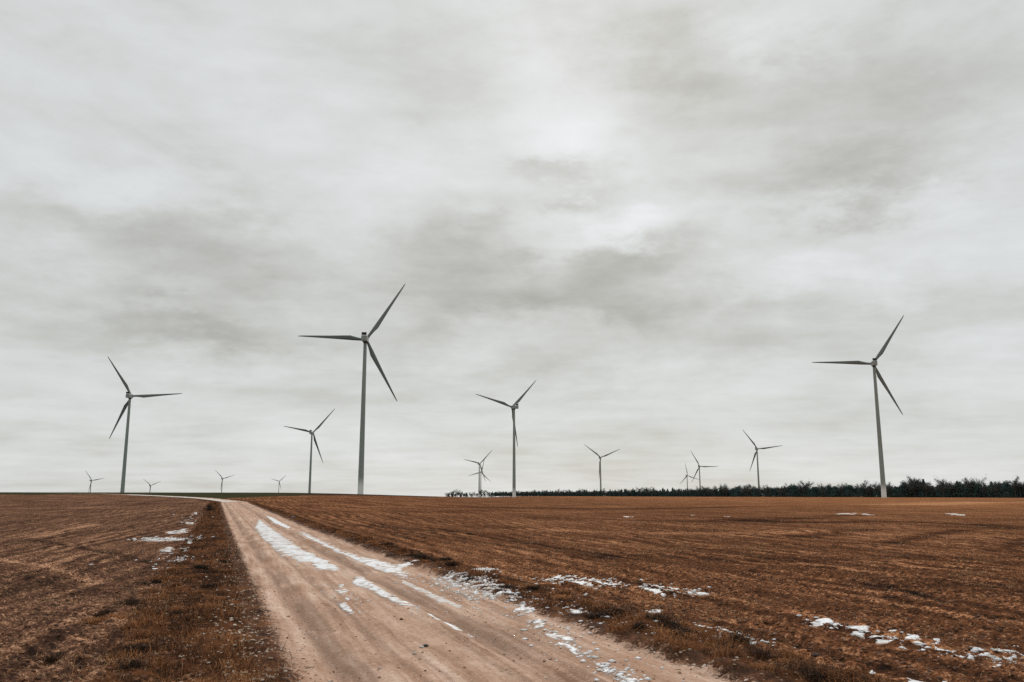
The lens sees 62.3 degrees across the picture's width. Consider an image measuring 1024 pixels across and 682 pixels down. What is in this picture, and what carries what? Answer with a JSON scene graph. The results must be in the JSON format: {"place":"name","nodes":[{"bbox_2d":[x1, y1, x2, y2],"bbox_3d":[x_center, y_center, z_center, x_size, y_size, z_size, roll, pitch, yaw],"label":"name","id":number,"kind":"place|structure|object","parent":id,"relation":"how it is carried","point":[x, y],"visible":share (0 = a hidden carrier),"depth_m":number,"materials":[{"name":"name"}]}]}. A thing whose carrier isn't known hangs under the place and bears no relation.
{"place":"outdoors","nodes":[
{"label":"outdoors","id":0,"kind":"place"},
{"bbox_2d":[0,494,209,681],"bbox_3d":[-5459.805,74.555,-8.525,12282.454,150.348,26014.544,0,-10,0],"label":"stubble field","id":1,"kind":"structure","parent":0,"point":[99,506],"depth_m":21.80,"materials":[{"name":"soil"}]},
{"bbox_2d":[137,537,183,541],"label":"snow patch","id":2,"kind":"object","parent":1,"relation":"on","point":[160,539],"visible":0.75,"depth_m":33.01,"materials":[{"name":"white snow"}]},
{"bbox_2d":[161,547,174,551],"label":"snow patch","id":3,"kind":"object","parent":1,"relation":"on","point":[168,549],"visible":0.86,"depth_m":26.88,"materials":[{"name":"white snow"}]},
{"bbox_2d":[89,512,1023,681],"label":"snow","id":4,"kind":"structure","parent":1,"relation":"on","point":[572,649],"depth_m":12.54,"materials":[{"name":"white snow"}]},
{"bbox_2d":[0,492,436,498],"bbox_3d":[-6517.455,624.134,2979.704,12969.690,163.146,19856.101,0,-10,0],"label":"crop field","id":5,"kind":"structure","parent":0,"point":[228,495],"depth_m":275.99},
{"bbox_2d":[86,472,102,491],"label":"wind turbine","id":6,"kind":"object","parent":5,"relation":"on","point":[91,480],"visible":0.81,"depth_m":2883.35,"materials":[{"name":"paint"}]},
{"bbox_2d":[108,357,181,491],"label":"wind turbine","id":7,"kind":"object","parent":5,"relation":"on","point":[129,395],"visible":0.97,"depth_m":785.48,"materials":[{"name":"paint"}]},
{"bbox_2d":[284,410,333,492],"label":"wind turbine","id":8,"kind":"object","parent":5,"relation":"on","point":[311,432],"visible":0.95,"depth_m":1173.52,"materials":[{"name":"paint"}]},
{"bbox_2d":[300,284,404,493],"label":"wind turbine","id":9,"kind":"object","parent":5,"relation":"on","point":[364,338],"visible":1,"depth_m":540.96,"materials":[{"name":"paint"}]},
{"bbox_2d":[37,492,793,681],"bbox_3d":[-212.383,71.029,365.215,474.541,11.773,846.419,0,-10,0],"label":"dirt road","id":10,"kind":"structure","parent":0,"point":[383,648],"depth_m":10.94,"materials":[{"name":"beige soil"}]},
{"bbox_2d":[129,494,236,501],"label":"snow patch","id":11,"kind":"object","parent":10,"relation":"on","point":[192,497],"visible":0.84,"depth_m":164.32,"materials":[{"name":"white snow"}]},
{"bbox_2d":[267,516,289,527],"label":"snow patch","id":12,"kind":"object","parent":10,"relation":"on","point":[275,521],"visible":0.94,"depth_m":52.64,"materials":[{"name":"white snow"}]},
{"bbox_2d":[253,519,338,570],"bbox_3d":[-11.387,8.921,39.564,1.153,0.197,43.188,4,-11,-19],"label":"snow patch","id":13,"kind":"object","parent":10,"relation":"on","point":[297,553],"visible":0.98,"depth_m":27.38,"materials":[{"name":"white snow"}]},
{"bbox_2d":[337,602,353,614],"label":"snow patch","id":14,"kind":"object","parent":10,"relation":"on","point":[343,606],"visible":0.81,"depth_m":13.33,"materials":[{"name":"white snow"}]},
{"bbox_2d":[296,531,419,577],"bbox_3d":[-6.257,7.130,29.644,1.506,0.149,25.150,4,-11,-21],"label":"snow patch","id":15,"kind":"object","parent":10,"relation":"on","point":[373,563],"visible":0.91,"depth_m":21.95,"materials":[{"name":"white snow"}]},
{"bbox_2d":[352,577,412,605],"bbox_3d":[-2.590,4.639,15.808,0.493,0.071,5.496,4,-11,-19],"label":"snow patch","id":16,"kind":"object","parent":10,"relation":"on","point":[361,583],"visible":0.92,"depth_m":15.60,"materials":[{"name":"white snow"}]},
{"bbox_2d":[400,580,462,607],"bbox_3d":[-1.545,4.569,15.319,0.258,0.056,4.750,4,-11,-19],"label":"snow patch","id":17,"kind":"object","parent":10,"relation":"on","point":[436,597],"visible":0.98,"depth_m":14.85,"materials":[{"name":"white snow"}]},
{"bbox_2d":[239,536,708,681],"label":"earth crumbs","id":18,"kind":"object","parent":10,"relation":"on","point":[432,617],"visible":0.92,"depth_m":10.43,"materials":[{"name":"soil"}]},
{"bbox_2d":[513,605,534,612],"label":"snow patch","id":19,"kind":"object","parent":10,"relation":"on","point":[523,608],"visible":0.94,"depth_m":12.89,"materials":[{"name":"white snow"}]},
{"bbox_2d":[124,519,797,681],"bbox_3d":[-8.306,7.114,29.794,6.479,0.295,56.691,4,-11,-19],"label":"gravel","id":20,"kind":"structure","parent":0,"point":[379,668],"depth_m":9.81,"materials":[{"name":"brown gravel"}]},
{"bbox_2d":[37,494,900,681],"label":"verge","id":21,"kind":"structure","parent":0,"point":[233,590],"depth_m":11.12,"materials":[{"name":"brown plant"}]},
{"bbox_2d":[203,503,215,510],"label":"shrub","id":22,"kind":"object","parent":21,"relation":"on","point":[209,508],"visible":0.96,"depth_m":77.95,"materials":[{"name":"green plant"}]},
{"bbox_2d":[0,0,1023,496],"label":"sky","id":23,"kind":"structure","parent":0,"point":[656,217],"materials":[{"name":"grey"}]},
{"bbox_2d":[223,495,1023,681],"bbox_3d":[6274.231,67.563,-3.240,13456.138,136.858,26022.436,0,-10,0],"label":"ploughed field","id":24,"kind":"structure","parent":0,"point":[762,509],"depth_m":24.67,"materials":[{"name":"soil"}]},
{"bbox_2d":[464,453,489,496],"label":"wind turbine","id":25,"kind":"object","parent":24,"relation":"on","point":[479,464],"visible":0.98,"depth_m":2029.75,"materials":[{"name":"paint"}]},
{"bbox_2d":[469,462,490,494],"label":"wind turbine","id":26,"kind":"object","parent":24,"relation":"on","point":[480,478],"visible":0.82,"depth_m":2712.69,"materials":[{"name":"paint"}]},
{"bbox_2d":[476,382,534,496],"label":"wind turbine","id":27,"kind":"object","parent":24,"relation":"on","point":[514,406],"visible":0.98,"depth_m":910.94,"materials":[{"name":"paint"}]},
{"bbox_2d":[0,519,1023,681],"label":"soil clods","id":28,"kind":"object","parent":24,"relation":"on","point":[188,676],"visible":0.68,"depth_m":13.62,"materials":[{"name":"brown soil"}]},
{"bbox_2d":[0,512,1023,681],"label":"straw","id":29,"kind":"object","parent":24,"relation":"on","point":[560,522],"visible":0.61,"depth_m":19.46,"materials":[{"name":"brown plant"}]},
{"bbox_2d":[537,575,621,589],"bbox_3d":[1.366,4.836,17.009,1.717,0.153,2.426,0,-10,0],"label":"snow patch","id":30,"kind":"object","parent":24,"relation":"on","point":[589,584],"visible":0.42,"depth_m":16.85,"materials":[{"name":"white snow"}]},
{"bbox_2d":[584,444,618,490],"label":"wind turbine","id":31,"kind":"object","parent":24,"relation":"on","point":[600,465],"visible":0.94,"depth_m":1747.86,"materials":[{"name":"paint"}]},
{"bbox_2d":[639,584,665,596],"bbox_3d":[2.610,4.681,15.860,0.678,0.162,1.414,0,-10,0],"label":"snow patch","id":32,"kind":"object","parent":24,"relation":"on","point":[655,591],"visible":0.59,"depth_m":15.66,"materials":[{"name":"white snow"}]},
{"bbox_2d":[680,465,698,488],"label":"wind turbine","id":33,"kind":"object","parent":24,"relation":"on","point":[687,479],"visible":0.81,"depth_m":2814.52,"materials":[{"name":"paint"}]},
{"bbox_2d":[690,450,717,487],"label":"wind turbine","id":34,"kind":"object","parent":24,"relation":"on","point":[699,466],"visible":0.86,"depth_m":2070.21,"materials":[{"name":"paint"}]},
{"bbox_2d":[736,486,745,496],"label":"tree","id":35,"kind":"object","parent":24,"relation":"on","point":[739,492],"visible":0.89,"depth_m":956.86,"materials":[{"name":"green plant"}]},
{"bbox_2d":[747,484,754,495],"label":"tree","id":36,"kind":"object","parent":24,"relation":"on","point":[749,489],"visible":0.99,"depth_m":918.85,"materials":[{"name":"green plant"}]},
{"bbox_2d":[494,483,1023,497],"bbox_3d":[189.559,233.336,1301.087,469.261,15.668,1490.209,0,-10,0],"label":"woodland","id":37,"kind":"object","parent":24,"relation":"on","point":[764,493],"visible":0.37,"depth_m":902.24,"materials":[{"name":"green plant"}]},
{"bbox_2d":[742,429,782,488],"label":"wind turbine","id":38,"kind":"object","parent":24,"relation":"on","point":[756,448],"visible":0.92,"depth_m":1532.76,"materials":[{"name":"paint"}]},
{"bbox_2d":[785,484,798,496],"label":"tree","id":39,"kind":"object","parent":24,"relation":"on","point":[789,488],"visible":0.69,"depth_m":859.61,"materials":[{"name":"green plant"}]},
{"bbox_2d":[788,483,802,496],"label":"tree","id":40,"kind":"object","parent":24,"relation":"on","point":[795,486],"visible":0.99,"depth_m":843.22,"materials":[{"name":"green plant"}]},
{"bbox_2d":[796,480,810,495],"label":"tree","id":41,"kind":"object","parent":24,"relation":"on","point":[801,483],"visible":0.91,"depth_m":838.08,"materials":[{"name":"green plant"}]},
{"bbox_2d":[803,481,813,491],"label":"tree","id":42,"kind":"object","parent":24,"relation":"on","point":[808,485],"visible":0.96,"depth_m":833.00,"materials":[{"name":"green plant"}]},
{"bbox_2d":[808,487,817,496],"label":"tree","id":43,"kind":"object","parent":24,"relation":"on","point":[813,491],"visible":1,"depth_m":815.40,"materials":[{"name":"green plant"}]},
{"bbox_2d":[823,485,832,496],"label":"tree","id":44,"kind":"object","parent":24,"relation":"on","point":[828,488],"visible":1,"depth_m":798.38,"materials":[{"name":"green plant"}]},
{"bbox_2d":[824,483,833,496],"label":"tree","id":45,"kind":"object","parent":24,"relation":"on","point":[830,490],"visible":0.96,"depth_m":798.38,"materials":[{"name":"green plant"}]},
{"bbox_2d":[832,486,838,496],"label":"tree","id":46,"kind":"object","parent":24,"relation":"on","point":[836,492],"visible":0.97,"depth_m":785.37,"materials":[{"name":"green plant"}]},
{"bbox_2d":[810,618,869,630],"bbox_3d":[4.425,3.880,11.557,0.710,0.112,1.286,4,-11,-20],"label":"snow patch","id":47,"kind":"object","parent":24,"relation":"on","point":[825,620],"visible":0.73,"depth_m":11.68,"materials":[{"name":"white snow"}]},
{"bbox_2d":[837,483,844,496],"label":"tree","id":48,"kind":"object","parent":24,"relation":"on","point":[840,489],"visible":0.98,"depth_m":778.36,"materials":[{"name":"green plant"}]},
{"bbox_2d":[841,484,855,496],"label":"tree","id":49,"kind":"object","parent":24,"relation":"on","point":[847,490],"visible":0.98,"depth_m":766.00,"materials":[{"name":"green plant"}]},
{"bbox_2d":[845,484,857,495],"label":"tree","id":50,"kind":"object","parent":24,"relation":"on","point":[853,488],"visible":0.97,"depth_m":769.98,"materials":[{"name":"green plant"}]},
{"bbox_2d":[812,315,903,497],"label":"wind turbine","id":51,"kind":"object","parent":24,"relation":"on","point":[873,364],"visible":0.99,"depth_m":650.96,"materials":[{"name":"paint"}]},
{"bbox_2d":[857,487,866,496],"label":"tree","id":52,"kind":"object","parent":24,"relation":"on","point":[862,491],"visible":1,"depth_m":755.02,"materials":[{"name":"green plant"}]},
{"bbox_2d":[858,480,868,496],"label":"tree","id":53,"kind":"object","parent":24,"relation":"on","point":[864,484],"visible":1,"depth_m":755.48,"materials":[{"name":"green plant"}]},
{"bbox_2d":[868,483,873,494],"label":"tree","id":54,"kind":"object","parent":24,"relation":"on","point":[871,489],"visible":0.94,"depth_m":747.21,"materials":[{"name":"green plant"}]},
{"bbox_2d":[873,481,880,494],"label":"tree","id":55,"kind":"object","parent":24,"relation":"on","point":[875,486],"visible":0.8,"depth_m":736.60,"materials":[{"name":"green plant"}]},
{"bbox_2d":[871,635,901,643],"bbox_3d":[4.624,3.691,10.388,0.470,0.123,0.698,0,-10,0],"label":"snow patch","id":56,"kind":"object","parent":24,"relation":"on","point":[880,641],"visible":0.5,"depth_m":10.38,"materials":[{"name":"white snow"}]},
{"bbox_2d":[886,483,894,495],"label":"tree","id":57,"kind":"object","parent":24,"relation":"on","point":[888,486],"visible":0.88,"depth_m":712.23,"materials":[{"name":"green plant"}]},
{"bbox_2d":[887,485,894,496],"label":"tree","id":58,"kind":"object","parent":24,"relation":"on","point":[892,494],"visible":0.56,"depth_m":723.71,"materials":[{"name":"green plant"}]},
{"bbox_2d":[892,480,911,496],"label":"tree","id":59,"kind":"object","parent":24,"relation":"on","point":[902,489],"visible":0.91,"depth_m":706.95,"materials":[{"name":"green plant"}]},
{"bbox_2d":[903,475,920,492],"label":"tree","id":60,"kind":"object","parent":24,"relation":"on","point":[909,482],"visible":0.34,"depth_m":700.44,"materials":[{"name":"green plant"}]},
{"bbox_2d":[905,478,920,496],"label":"tree","id":61,"kind":"object","parent":24,"relation":"on","point":[913,484],"visible":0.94,"depth_m":690.41,"materials":[{"name":"green plant"}]},
{"bbox_2d":[906,479,920,495],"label":"tree","id":62,"kind":"object","parent":24,"relation":"on","point":[915,484],"visible":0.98,"depth_m":689.85,"materials":[{"name":"green plant"}]},
{"bbox_2d":[906,478,921,492],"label":"tree","id":63,"kind":"object","parent":24,"relation":"on","point":[913,486],"visible":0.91,"depth_m":691.24,"materials":[{"name":"green plant"}]},
{"bbox_2d":[919,479,928,496],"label":"pine tree","id":64,"kind":"object","parent":24,"relation":"on","point":[922,492],"visible":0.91,"depth_m":684.64,"materials":[{"name":"green plant"}]},
{"bbox_2d":[917,480,931,496],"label":"tree","id":65,"kind":"object","parent":24,"relation":"on","point":[918,484],"visible":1,"depth_m":682.61,"materials":[{"name":"green plant"}]},
{"bbox_2d":[923,483,930,496],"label":"tree","id":66,"kind":"object","parent":24,"relation":"on","point":[928,489],"visible":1,"depth_m":678.26,"materials":[{"name":"green plant"}]},
{"bbox_2d":[927,485,936,496],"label":"tree","id":67,"kind":"object","parent":24,"relation":"on","point":[932,491],"visible":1,"depth_m":676.94,"materials":[{"name":"green plant"}]},
{"bbox_2d":[932,485,945,496],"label":"tree","id":68,"kind":"object","parent":24,"relation":"on","point":[939,492],"visible":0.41,"depth_m":669.12,"materials":[{"name":"green plant"}]},
{"bbox_2d":[933,638,949,651],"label":"snow patch","id":69,"kind":"object","parent":24,"relation":"on","point":[937,639],"visible":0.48,"depth_m":10.27,"materials":[{"name":"white snow"}]},
{"bbox_2d":[934,478,951,497],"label":"tree","id":70,"kind":"object","parent":24,"relation":"on","point":[943,487],"visible":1,"depth_m":658.58,"materials":[{"name":"green plant"}]},
{"bbox_2d":[946,487,953,497],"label":"tree","id":71,"kind":"object","parent":24,"relation":"on","point":[949,492],"visible":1,"depth_m":656.33,"materials":[{"name":"green plant"}]},
{"bbox_2d":[947,481,958,497],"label":"tree","id":72,"kind":"object","parent":24,"relation":"on","point":[951,489],"visible":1,"depth_m":653.97,"materials":[{"name":"green plant"}]},
{"bbox_2d":[951,480,964,497],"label":"tree","id":73,"kind":"object","parent":24,"relation":"on","point":[957,483],"visible":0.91,"depth_m":652.01,"materials":[{"name":"green plant"}]},
{"bbox_2d":[957,483,969,496],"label":"tree","id":74,"kind":"object","parent":24,"relation":"on","point":[962,489],"visible":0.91,"depth_m":644.73,"materials":[{"name":"green plant"}]},
{"bbox_2d":[961,481,977,497],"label":"tree","id":75,"kind":"object","parent":24,"relation":"on","point":[969,492],"visible":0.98,"depth_m":638.06,"materials":[{"name":"green plant"}]},
{"bbox_2d":[964,477,975,497],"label":"tree","id":76,"kind":"object","parent":24,"relation":"on","point":[970,486],"visible":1,"depth_m":636.73,"materials":[{"name":"green plant"}]},
{"bbox_2d":[970,482,985,497],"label":"tree","id":77,"kind":"object","parent":24,"relation":"on","point":[977,488],"visible":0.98,"depth_m":633.53,"materials":[{"name":"green plant"}]},
{"bbox_2d":[972,474,986,497],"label":"tree","id":78,"kind":"object","parent":24,"relation":"on","point":[978,481],"visible":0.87,"depth_m":634.91,"materials":[{"name":"green plant"}]},
{"bbox_2d":[978,483,991,497],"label":"tree","id":79,"kind":"object","parent":24,"relation":"on","point":[985,486],"visible":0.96,"depth_m":626.22,"materials":[{"name":"green plant"}]},
{"bbox_2d":[987,481,997,497],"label":"pine tree","id":80,"kind":"object","parent":24,"relation":"on","point":[990,493],"visible":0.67,"depth_m":623.42,"materials":[{"name":"green plant"}]},
{"bbox_2d":[987,482,1000,497],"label":"tree","id":81,"kind":"object","parent":24,"relation":"on","point":[995,490],"visible":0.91,"depth_m":610.99,"materials":[{"name":"green plant"}]},
{"bbox_2d":[989,481,1013,497],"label":"tree","id":82,"kind":"object","parent":24,"relation":"on","point":[998,483],"visible":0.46,"depth_m":615.00,"materials":[{"name":"green plant"}]},
{"bbox_2d":[997,480,1020,497],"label":"tree","id":83,"kind":"object","parent":24,"relation":"on","point":[1006,486],"visible":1,"depth_m":599.13,"materials":[{"name":"green plant"}]},
{"bbox_2d":[1009,477,1022,497],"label":"tree","id":84,"kind":"object","parent":24,"relation":"on","point":[1017,485],"visible":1,"depth_m":594.01,"materials":[{"name":"green plant"}]}
]}

